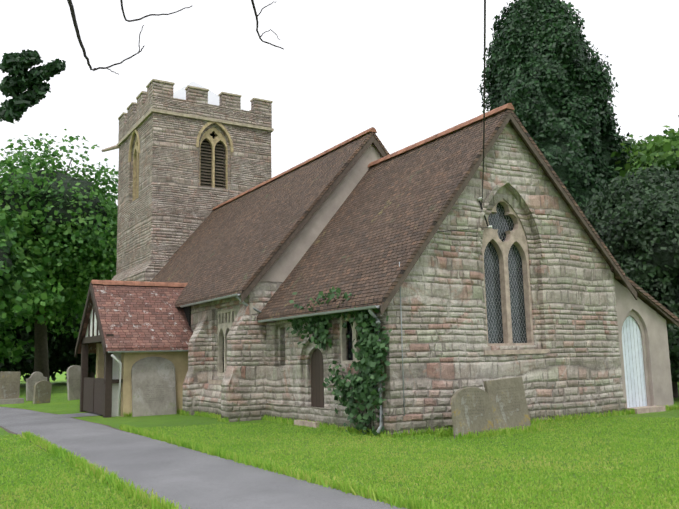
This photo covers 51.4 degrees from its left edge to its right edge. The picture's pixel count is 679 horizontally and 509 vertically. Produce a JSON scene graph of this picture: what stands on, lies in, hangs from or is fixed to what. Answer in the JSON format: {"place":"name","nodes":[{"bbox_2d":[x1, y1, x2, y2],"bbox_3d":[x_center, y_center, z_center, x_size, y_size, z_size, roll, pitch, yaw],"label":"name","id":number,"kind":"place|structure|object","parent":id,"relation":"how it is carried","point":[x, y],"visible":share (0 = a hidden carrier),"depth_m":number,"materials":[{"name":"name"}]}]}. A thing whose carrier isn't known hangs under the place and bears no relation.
{"place":"outdoors","nodes":[
{"label":"outdoors","id":0,"kind":"place"},
{"bbox_2d":[0,49,65,123],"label":"conifer sprig","id":1,"kind":"object","parent":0,"point":[18,81],"visible":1,"depth_m":5.14,"materials":[{"name":"green plant"}]},
{"bbox_2d":[67,0,283,74],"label":"bare branches","id":2,"kind":"object","parent":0,"point":[71,6],"visible":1,"depth_m":4.48,"materials":[{"name":"grey"}]},
{"bbox_2d":[0,407,407,508],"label":"path","id":3,"kind":"structure","parent":0,"point":[190,478],"depth_m":10.41,"materials":[{"name":"grey asphalt"}]},
{"bbox_2d":[0,370,678,508],"bbox_3d":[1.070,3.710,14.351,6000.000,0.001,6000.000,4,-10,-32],"label":"ground","id":4,"kind":"structure","parent":0,"point":[60,403],"depth_m":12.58,"materials":[{"name":"green plant"}]},
{"bbox_2d":[0,372,20,398],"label":"gravestone","id":5,"kind":"object","parent":4,"relation":"on","point":[9,385],"visible":0.69,"depth_m":30.25,"materials":[{"name":"grey stone"}]},
{"bbox_2d":[0,398,23,403],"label":"grave base","id":6,"kind":"object","parent":4,"relation":"on","point":[12,401],"visible":0.89,"depth_m":29.91,"materials":[{"name":"grey stone"}]},
{"bbox_2d":[0,200,67,363],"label":"dark tree","id":7,"kind":"object","parent":4,"relation":"on","point":[19,283],"visible":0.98,"depth_m":39.04,"materials":[{"name":"green plant"}]},
{"bbox_2d":[26,372,46,400],"bbox_3d":[-13.928,6.195,32.474,0.120,1.600,0.950,-9,-9,41],"label":"gravestone","id":8,"kind":"object","parent":4,"relation":"on","point":[33,379],"visible":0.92,"depth_m":32.27,"materials":[{"name":"grey stone"}]},
{"bbox_2d":[0,286,77,381],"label":"hedge","id":9,"kind":"object","parent":4,"relation":"on","point":[23,363],"visible":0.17,"depth_m":49.78,"materials":[{"name":"green plant"}]},
{"bbox_2d":[33,380,51,403],"bbox_3d":[-12.551,5.953,29.804,0.120,1.249,0.750,-3,-10,34],"label":"gravestone","id":10,"kind":"object","parent":4,"relation":"on","point":[42,391],"visible":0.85,"depth_m":29.75,"materials":[{"name":"grey stone"}]},
{"bbox_2d":[20,319,88,380],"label":"dark tree","id":11,"kind":"object","parent":4,"relation":"on","point":[52,374],"visible":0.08,"depth_m":54.66,"materials":[{"name":"green plant"}]},
{"bbox_2d":[0,129,117,381],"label":"tree","id":12,"kind":"object","parent":4,"relation":"on","point":[80,221],"visible":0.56,"depth_m":43.72,"materials":[{"name":"green plant"}]},
{"bbox_2d":[66,365,80,399],"bbox_3d":[-12.047,5.985,32.202,0.120,1.849,0.850,-9,-9,26],"label":"gravestone","id":13,"kind":"object","parent":4,"relation":"on","point":[73,381],"visible":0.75,"depth_m":32.07,"materials":[{"name":"grey stone"}]},
{"bbox_2d":[49,273,103,377],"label":"dark tree","id":14,"kind":"object","parent":4,"relation":"on","point":[91,365],"visible":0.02,"depth_m":55.13,"materials":[{"name":"green plant"}]},
{"bbox_2d":[58,412,100,417],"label":"porch path","id":15,"kind":"structure","parent":4,"relation":"on","point":[78,415],"depth_m":22.41,"materials":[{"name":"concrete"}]},
{"bbox_2d":[75,282,122,417],"bbox_3d":[-7.851,3.039,23.044,0.660,4.250,4.200,4,-10,-32],"label":"porch timber frame","id":16,"kind":"object","parent":4,"relation":"on","point":[96,395],"visible":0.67,"depth_m":22.74,"materials":[{"name":"brown wood"}]},
{"bbox_2d":[85,307,99,336],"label":"gable infill panels","id":17,"kind":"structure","parent":16,"relation":"attached to","point":[95,323],"depth_m":23.61,"materials":[{"name":"white paint"}]},
{"bbox_2d":[96,343,103,377],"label":"porch wall","id":18,"kind":"structure","parent":4,"relation":"on","point":[99,362],"depth_m":24.48,"materials":[{"name":"beige paint"}]},
{"bbox_2d":[0,407,199,457],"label":"path edge","id":19,"kind":"object","parent":4,"relation":"on","point":[7,430],"visible":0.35,"depth_m":18.08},
{"bbox_2d":[111,354,121,415],"bbox_3d":[-6.721,3.917,21.214,0.080,1.835,0.493,-4,-9,18],"label":"porch downpipe","id":20,"kind":"object","parent":4,"relation":"on","point":[120,368],"visible":1,"depth_m":21.35,"materials":[{"name":"grey metal"}]},
{"bbox_2d":[112,259,169,281],"bbox_3d":[-7.327,3.981,35.061,6.700,6.400,6.700,4,-10,-32],"label":"tower base","id":21,"kind":"object","parent":4,"relation":"on","point":[148,271],"visible":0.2,"depth_m":31.40,"materials":[{"name":"grey stone"}]},
{"bbox_2d":[111,306,190,416],"bbox_3d":[-6.817,3.476,23.620,2.750,3.500,3.000,4,-10,-32],"label":"porch","id":22,"kind":"object","parent":4,"relation":"on","point":[115,388],"depth_m":21.74,"materials":[{"name":"white paint"}]},
{"bbox_2d":[131,357,176,416],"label":"stone slab","id":23,"kind":"structure","parent":4,"relation":"on","point":[153,386],"depth_m":21.80,"materials":[{"name":"grey stone"}]},
{"bbox_2d":[120,351,187,416],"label":"porch wall","id":24,"kind":"structure","parent":4,"relation":"on","point":[179,360],"depth_m":22.00,"materials":[{"name":"beige paint"}]},
{"bbox_2d":[116,112,271,274],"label":"tower","id":25,"kind":"structure","parent":4,"relation":"on","point":[166,213],"depth_m":33.09,"materials":[{"name":"stone"}]},
{"bbox_2d":[101,145,119,151],"bbox_3d":[-12.108,-5.671,37.542,1.160,0.362,0.240,-3,-8,13],"label":"spout","id":26,"kind":"object","parent":25,"relation":"attached to","point":[110,148],"visible":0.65,"depth_m":37.49,"materials":[{"name":"stone"}]},
{"bbox_2d":[128,129,139,161],"bbox_3d":[-10.105,-5.520,34.846,0.110,1.514,1.880,4,-10,-32],"label":"window hood mould","id":27,"kind":"object","parent":25,"relation":"attached to","point":[131,142],"visible":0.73,"depth_m":35.22,"materials":[{"name":"stone"}]},
{"bbox_2d":[133,138,138,200],"bbox_3d":[-9.892,-4.285,34.782,0.160,3.303,1.420,4,-10,-32],"label":"belfry tracery","id":28,"kind":"object","parent":25,"relation":"attached to","point":[135,168],"visible":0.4,"depth_m":35.18,"materials":[{"name":"stone"}]},
{"bbox_2d":[117,108,273,145],"bbox_3d":[-7.574,-6.032,36.510,6.200,0.140,6.200,4,-10,-32],"label":"string course","id":29,"kind":"object","parent":25,"relation":"on","point":[136,126],"visible":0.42,"depth_m":33.97,"materials":[{"name":"stone"}]},
{"bbox_2d":[118,94,271,141],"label":"parapet","id":30,"kind":"structure","parent":29,"relation":"on","point":[165,103],"depth_m":34.02,"materials":[{"name":"stone"}]},
{"bbox_2d":[119,81,271,129],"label":"merlons","id":31,"kind":"object","parent":30,"relation":"on","point":[192,94],"visible":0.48,"depth_m":34.36,"materials":[{"name":"stone"}]},
{"bbox_2d":[118,79,272,119],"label":"merlon copings","id":32,"kind":"object","parent":31,"relation":"on","point":[152,80],"visible":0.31,"depth_m":34.38,"materials":[{"name":"stone"}]},
{"bbox_2d":[173,81,242,109],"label":"tower roof","id":33,"kind":"structure","parent":30,"relation":"on","point":[213,98],"depth_m":35.60,"materials":[{"name":"grey"}]},
{"bbox_2d":[200,132,222,185],"bbox_3d":[-6.324,-4.639,34.331,1.620,3.200,0.040,4,-10,-32],"label":"belfry opening","id":34,"kind":"object","parent":25,"relation":"attached to","point":[213,135],"depth_m":34.33,"materials":[{"name":"black"}]},
{"bbox_2d":[201,142,223,146],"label":"louvre","id":35,"kind":"object","parent":25,"relation":"attached to","point":[215,145],"depth_m":34.16,"materials":[{"name":"brown wood"}]},
{"bbox_2d":[200,181,225,185],"bbox_3d":[-6.146,-3.420,33.914,1.380,0.160,0.200,4,-10,-32],"label":"louvre","id":36,"kind":"object","parent":25,"relation":"attached to","point":[221,184],"visible":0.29,"depth_m":33.92,"materials":[{"name":"wood"}]},
{"bbox_2d":[200,178,225,182],"bbox_3d":[-6.150,-3.568,33.935,1.380,0.160,0.200,4,-10,-32],"label":"louvre","id":37,"kind":"object","parent":25,"relation":"attached to","point":[205,179],"visible":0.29,"depth_m":33.92,"materials":[{"name":"wood"}]},
{"bbox_2d":[200,175,225,179],"bbox_3d":[-6.153,-3.717,33.957,1.380,0.160,0.200,4,-10,-32],"label":"louvre","id":38,"kind":"object","parent":25,"relation":"attached to","point":[205,176],"visible":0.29,"depth_m":33.95,"materials":[{"name":"brown wood"}]},
{"bbox_2d":[200,172,225,176],"bbox_3d":[-6.157,-3.865,33.978,1.380,0.160,0.200,4,-10,-32],"label":"louvre","id":39,"kind":"object","parent":25,"relation":"attached to","point":[205,173],"visible":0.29,"depth_m":33.97,"materials":[{"name":"wood"}]},
{"bbox_2d":[200,169,225,173],"bbox_3d":[-6.161,-4.014,34.000,1.380,0.160,0.200,4,-10,-32],"label":"louvre","id":40,"kind":"object","parent":25,"relation":"attached to","point":[206,170],"visible":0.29,"depth_m":33.99,"materials":[{"name":"wood"}]},
{"bbox_2d":[200,166,225,170],"bbox_3d":[-6.164,-4.162,34.021,1.380,0.160,0.200,4,-10,-32],"label":"louvre","id":41,"kind":"object","parent":25,"relation":"attached to","point":[206,167],"visible":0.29,"depth_m":34.01,"materials":[{"name":"brown wood"}]},
{"bbox_2d":[200,184,225,188],"bbox_3d":[-6.142,-3.272,33.892,1.380,0.160,0.200,4,-10,-32],"label":"louvre","id":42,"kind":"object","parent":25,"relation":"attached to","point":[204,185],"visible":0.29,"depth_m":33.88,"materials":[{"name":"wood"}]},
{"bbox_2d":[200,163,225,167],"bbox_3d":[-6.168,-4.311,34.042,1.380,0.160,0.200,4,-10,-32],"label":"louvre","id":43,"kind":"object","parent":25,"relation":"attached to","point":[222,166],"visible":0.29,"depth_m":34.04,"materials":[{"name":"brown wood"}]},
{"bbox_2d":[200,160,225,164],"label":"louvre","id":44,"kind":"object","parent":25,"relation":"attached to","point":[211,162],"visible":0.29,"depth_m":34.05,"materials":[{"name":"wood"}]},
{"bbox_2d":[200,157,225,161],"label":"louvre","id":45,"kind":"object","parent":25,"relation":"attached to","point":[211,159],"visible":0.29,"depth_m":34.07,"materials":[{"name":"brown wood"}]},
{"bbox_2d":[200,154,225,158],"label":"louvre","id":46,"kind":"object","parent":25,"relation":"attached to","point":[211,156],"visible":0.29,"depth_m":34.10,"materials":[{"name":"wood"}]},
{"bbox_2d":[200,151,225,155],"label":"louvre","id":47,"kind":"object","parent":25,"relation":"attached to","point":[211,153],"visible":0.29,"depth_m":34.12,"materials":[{"name":"wood"}]},
{"bbox_2d":[200,148,225,152],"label":"louvre","id":48,"kind":"object","parent":25,"relation":"attached to","point":[211,150],"visible":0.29,"depth_m":34.14,"materials":[{"name":"brown wood"}]},
{"bbox_2d":[201,145,224,149],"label":"louvre","id":49,"kind":"object","parent":25,"relation":"attached to","point":[210,147],"visible":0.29,"depth_m":34.16,"materials":[{"name":"brown wood"}]},
{"bbox_2d":[200,127,227,188],"bbox_3d":[-6.071,-4.656,33.920,1.420,3.003,0.160,4,-10,-32],"label":"window tracery","id":50,"kind":"object","parent":25,"relation":"attached to","point":[215,140],"visible":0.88,"depth_m":33.97,"materials":[{"name":"stone"}]},
{"bbox_2d":[196,121,233,151],"bbox_3d":[-5.984,-5.759,33.895,1.880,1.514,0.110,4,-10,-32],"label":"hood mould","id":51,"kind":"object","parent":25,"relation":"attached to","point":[223,128],"visible":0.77,"depth_m":34.03,"materials":[{"name":"stone"}]},
{"bbox_2d":[182,315,207,414],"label":"buttress","id":52,"kind":"structure","parent":4,"relation":"on","point":[195,379],"depth_m":21.65,"materials":[{"name":"stone"}]},
{"bbox_2d":[198,383,220,414],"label":"buttress","id":53,"kind":"structure","parent":4,"relation":"on","point":[209,400],"depth_m":20.75,"materials":[{"name":"grey stone"}]},
{"bbox_2d":[221,304,250,421],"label":"buttress","id":54,"kind":"structure","parent":4,"relation":"on","point":[235,396],"depth_m":19.03,"materials":[{"name":"stone"}]},
{"bbox_2d":[191,281,282,420],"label":"nave","id":55,"kind":"structure","parent":4,"relation":"on","point":[260,295],"depth_m":19.58,"materials":[{"name":"stone"}]},
{"bbox_2d":[77,296,100,353],"bbox_3d":[-6.769,2.304,25.100,4.450,2.299,2.120,4,-10,-32],"label":"frame","id":56,"kind":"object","parent":55,"relation":"attached to","point":[92,347],"depth_m":24.23,"materials":[{"name":"brown wood"}]},
{"bbox_2d":[93,284,192,350],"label":"porch roof","id":57,"kind":"structure","parent":55,"relation":"attached to","point":[139,318],"depth_m":22.72,"materials":[{"name":"red tile"}]},
{"bbox_2d":[91,280,187,286],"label":"ridge tiles","id":58,"kind":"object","parent":57,"relation":"on","point":[136,283],"depth_m":23.90,"materials":[{"name":"tile"}]},
{"bbox_2d":[108,350,187,352],"bbox_3d":[-5.713,2.989,21.818,2.810,0.050,0.100,4,-10,-32],"label":"porch gutter","id":59,"kind":"object","parent":55,"relation":"attached to","point":[148,351],"visible":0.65,"depth_m":21.74,"materials":[{"name":"grey metal"}]},
{"bbox_2d":[208,379,221,384],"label":"sill","id":60,"kind":"structure","parent":55,"relation":"attached to","point":[215,381],"depth_m":20.95,"materials":[{"name":"stone"}]},
{"bbox_2d":[218,308,235,375],"bbox_3d":[-3.246,2.610,20.933,0.140,1.970,1.600,4,-10,-32],"label":"window surround","id":61,"kind":"object","parent":55,"relation":"attached to","point":[226,318],"visible":0.54,"depth_m":21.22,"materials":[{"name":"stone"}]},
{"bbox_2d":[235,296,261,312],"bbox_3d":[-2.461,1.395,19.461,0.858,0.571,0.128,1,-9,-19],"label":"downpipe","id":62,"kind":"object","parent":55,"relation":"attached to","point":[244,303],"visible":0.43,"depth_m":19.43,"materials":[{"name":"grey metal"}]},
{"bbox_2d":[150,132,372,306],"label":"nave roof","id":63,"kind":"structure","parent":55,"relation":"attached to","point":[232,247],"depth_m":23.69,"materials":[{"name":"brown tile"}]},
{"bbox_2d":[180,293,239,307],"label":"gutter","id":64,"kind":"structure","parent":63,"relation":"attached to","point":[213,299],"depth_m":20.74,"materials":[{"name":"grey metal"}]},
{"bbox_2d":[241,135,372,302],"bbox_3d":[-0.817,-1.249,20.713,4.500,5.434,0.060,4,-10,-32],"label":"barge","id":65,"kind":"object","parent":63,"relation":"attached to","point":[297,229],"visible":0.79,"depth_m":20.50},
{"bbox_2d":[260,143,381,281],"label":"gable wall","id":66,"kind":"structure","parent":55,"relation":"attached to","point":[288,259],"depth_m":20.91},
{"bbox_2d":[373,132,388,154],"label":"nave roof","id":67,"kind":"structure","parent":55,"relation":"attached to","point":[380,143],"depth_m":22.35,"materials":[{"name":"beige stone"}]},
{"bbox_2d":[212,127,376,209],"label":"ridge tiles","id":68,"kind":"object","parent":67,"relation":"attached to","point":[361,134],"depth_m":25.93,"materials":[{"name":"tile"}]},
{"bbox_2d":[373,135,386,157],"bbox_3d":[3.011,-1.003,23.066,4.500,5.434,0.060,4,-10,-32],"label":"barge","id":69,"kind":"object","parent":67,"relation":"attached to","point":[379,148],"visible":0.07,"depth_m":22.31},
{"bbox_2d":[294,420,319,427],"bbox_3d":[-0.725,4.136,17.064,0.270,0.220,1.100,4,-10,-32],"label":"doorstep","id":70,"kind":"object","parent":4,"relation":"on","point":[307,423],"visible":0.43,"depth_m":16.93,"materials":[{"name":"stone"}]},
{"bbox_2d":[264,403,391,433],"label":"plinth","id":71,"kind":"structure","parent":4,"relation":"on","point":[322,415],"depth_m":16.82,"materials":[{"name":"stone"}]},
{"bbox_2d":[286,287,391,435],"bbox_3d":[-0.159,2.542,16.075,0.497,3.705,4.479,4,-10,-32],"label":"ivy","id":72,"kind":"object","parent":4,"relation":"on","point":[363,388],"visible":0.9,"depth_m":15.12,"materials":[{"name":"green plant"}]},
{"bbox_2d":[22,404,678,508],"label":"base tufts","id":73,"kind":"object","parent":4,"relation":"on","point":[137,493],"visible":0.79,"depth_m":11.66,"materials":[{"name":"green plant"}]},
{"bbox_2d":[266,122,623,416],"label":"chancel wall","id":74,"kind":"structure","parent":4,"relation":"on","point":[574,319],"depth_m":16.97,"materials":[{"name":"stone"}]},
{"bbox_2d":[311,348,323,407],"bbox_3d":[-0.464,3.170,17.381,0.060,1.770,0.880,4,-10,-32],"label":"priest door","id":75,"kind":"structure","parent":74,"relation":"attached to","point":[317,386],"depth_m":17.47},
{"bbox_2d":[340,314,360,363],"bbox_3d":[0.386,1.903,15.997,0.120,1.120,1.200,4,-10,-32],"label":"window surround","id":76,"kind":"object","parent":74,"relation":"attached to","point":[344,360],"visible":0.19,"depth_m":16.36,"materials":[{"name":"stone"}]},
{"bbox_2d":[347,321,367,359],"bbox_3d":[0.518,1.911,16.078,0.030,1.120,1.240,4,-10,-32],"label":"glass","id":77,"kind":"object","parent":74,"relation":"attached to","point":[350,343],"visible":0.07,"depth_m":16.48,"materials":[{"name":"black glass"}]},
{"bbox_2d":[257,109,509,320],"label":"chancel roof","id":78,"kind":"structure","parent":74,"relation":"attached to","point":[380,225],"depth_m":17.63,"materials":[{"name":"brown tile"}]},
{"bbox_2d":[258,305,379,322],"bbox_3d":[-0.696,1.447,16.810,0.120,0.060,5.620,4,-10,-32],"label":"gutter","id":79,"kind":"object","parent":78,"relation":"attached to","point":[326,313],"visible":0.96,"depth_m":16.23,"materials":[{"name":"grey metal"}]},
{"bbox_2d":[368,309,383,433],"bbox_3d":[0.744,2.378,14.622,0.307,2.622,0.090,4,-10,-32],"label":"downpipe","id":80,"kind":"object","parent":78,"relation":"attached to","point":[373,315],"visible":0.62,"depth_m":14.56,"materials":[{"name":"grey metal"}]},
{"bbox_2d":[380,113,509,314],"bbox_3d":[2.493,-1.129,15.794,4.000,5.000,0.050,4,-10,-32],"label":"barge","id":81,"kind":"object","parent":78,"relation":"attached to","point":[384,306],"visible":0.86,"depth_m":15.55},
{"bbox_2d":[399,262,404,415],"bbox_3d":[1.307,1.892,14.749,0.043,3.500,0.022,4,-10,-32],"label":"conductor","id":82,"kind":"object","parent":74,"relation":"attached to","point":[402,349],"visible":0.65,"depth_m":14.73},
{"bbox_2d":[438,227,487,231],"bbox_3d":[2.416,-0.187,15.768,2.557,1.064,0.016,4,-10,-32],"label":"cable run","id":83,"kind":"object","parent":74,"relation":"attached to","point":[461,229],"visible":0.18,"depth_m":16.05,"materials":[{"name":"grey"}]},
{"bbox_3d":[3.508,-0.641,16.481,0.070,0.070,0.110,4,-10,-32],"label":"insulator","id":84,"kind":"object","parent":83,"relation":"attached to","visible":0},
{"bbox_2d":[481,0,485,204],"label":"wire","id":85,"kind":"object","parent":84,"relation":"attached to","point":[484,91],"visible":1,"depth_m":8.95,"materials":[{"name":"grey metal"}]},
{"bbox_2d":[479,200,488,225],"bbox_3d":[3.372,-0.963,16.499,0.286,0.664,0.036,4,-10,-32],"label":"wire bracket","id":86,"kind":"object","parent":74,"relation":"attached to","point":[484,215],"visible":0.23,"depth_m":16.49,"materials":[{"name":"grey metal"}]},
{"bbox_2d":[484,203,526,342],"bbox_3d":[3.897,0.413,17.097,1.580,3.572,0.040,4,-10,-32],"label":"glass","id":87,"kind":"object","parent":74,"relation":"attached to","point":[500,221],"visible":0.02,"depth_m":17.11,"materials":[{"name":"grey glass"}]},
{"bbox_2d":[482,199,533,345],"bbox_3d":[3.960,0.406,16.995,1.560,3.555,0.160,4,-10,-32],"label":"window tracery","id":88,"kind":"object","parent":74,"relation":"attached to","point":[516,236],"visible":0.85,"depth_m":17.00,"materials":[{"name":"stone"}]},
{"bbox_2d":[476,177,544,257],"bbox_3d":[4.073,-0.930,16.952,2.200,1.921,0.070,4,-10,-32],"label":"hood","id":89,"kind":"object","parent":74,"relation":"attached to","point":[503,182],"visible":0.92,"depth_m":17.03,"materials":[{"name":"stone"}]},
{"bbox_2d":[484,349,548,354],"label":"sill","id":90,"kind":"structure","parent":74,"relation":"attached to","point":[502,352],"depth_m":16.43,"materials":[{"name":"stone"}]},
{"bbox_2d":[509,109,625,279],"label":"roof verge","id":91,"kind":"structure","parent":74,"relation":"on","point":[616,277],"depth_m":17.98,"materials":[{"name":"brown tile"}]},
{"bbox_2d":[368,103,514,167],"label":"ridge tiles","id":92,"kind":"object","parent":91,"relation":"attached to","point":[488,114],"depth_m":19.05,"materials":[{"name":"tile"}]},
{"bbox_2d":[510,112,636,299],"bbox_3d":[6.026,-1.139,18.003,4.320,4.520,0.050,4,-10,-32],"label":"barge","id":93,"kind":"object","parent":91,"relation":"attached to","point":[525,138],"visible":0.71,"depth_m":17.89},
{"bbox_2d":[451,387,493,438],"bbox_3d":[2.662,3.290,14.080,1.050,1.279,0.100,7,-16,-35],"label":"gravestone","id":94,"kind":"object","parent":4,"relation":"on","point":[471,408],"visible":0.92,"depth_m":14.04,"materials":[{"name":"grey stone"}]},
{"bbox_2d":[388,398,626,436],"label":"plinth","id":95,"kind":"structure","parent":4,"relation":"on","point":[416,422],"depth_m":16.53,"materials":[{"name":"stone"}]},
{"bbox_2d":[484,377,530,431],"bbox_3d":[3.576,3.328,14.907,1.020,1.400,0.100,0,-15,-29],"label":"gravestone","id":96,"kind":"object","parent":4,"relation":"on","point":[509,403],"visible":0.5,"depth_m":14.90,"materials":[{"name":"grey stone"}]},
{"bbox_2d":[477,0,635,209],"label":"conifer","id":97,"kind":"object","parent":4,"relation":"on","point":[548,78],"visible":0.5,"depth_m":37.15,"materials":[{"name":"green plant"}]},
{"bbox_2d":[582,201,599,218],"bbox_3d":[12.146,1.710,30.873,8.317,8.748,8.510,4,-10,-32],"label":"yew","id":98,"kind":"object","parent":4,"relation":"on","point":[584,209],"depth_m":30.69,"materials":[{"name":"green plant"}]},
{"bbox_2d":[585,164,678,396],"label":"yew","id":99,"kind":"object","parent":4,"relation":"on","point":[634,221],"visible":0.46,"depth_m":22.53,"materials":[{"name":"green plant"}]},
{"bbox_2d":[614,279,673,407],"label":"wall","id":100,"kind":"structure","parent":4,"relation":"on","point":[651,323],"depth_m":19.28,"materials":[{"name":"paint"}]},
{"bbox_2d":[622,316,646,407],"bbox_3d":[7.879,2.857,19.046,0.950,2.461,0.050,4,-10,-32],"label":"door","id":101,"kind":"structure","parent":100,"relation":"in","point":[633,366],"depth_m":19.04,"materials":[{"name":"white wood"}]},
{"bbox_2d":[611,268,678,323],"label":"roof","id":102,"kind":"structure","parent":100,"relation":"on","point":[654,301],"depth_m":19.36,"materials":[{"name":"brown tile"}]},
{"bbox_2d":[633,287,678,326],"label":"barge","id":103,"kind":"object","parent":100,"relation":"on","point":[664,313],"visible":0.39,"depth_m":19.49},
{"bbox_2d":[610,115,678,183],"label":"tree","id":104,"kind":"object","parent":4,"relation":"on","point":[664,150],"visible":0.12,"depth_m":33.61,"materials":[{"name":"green plant"}]},
{"bbox_2d":[627,406,665,413],"bbox_3d":[8.069,4.138,18.602,1.200,0.230,0.350,4,-10,-32],"label":"doorstep","id":105,"kind":"object","parent":4,"relation":"on","point":[644,409],"visible":0.43,"depth_m":18.47,"materials":[{"name":"grey stone"}]},
{"bbox_2d":[617,127,678,172],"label":"tree","id":106,"kind":"object","parent":4,"relation":"on","point":[635,148],"depth_m":41.38,"materials":[{"name":"green plant"}]},
{"bbox_2d":[0,0,678,205],"label":"sky","id":107,"kind":"structure","parent":0,"point":[410,71],"materials":[{"name":"white"}]}
]}

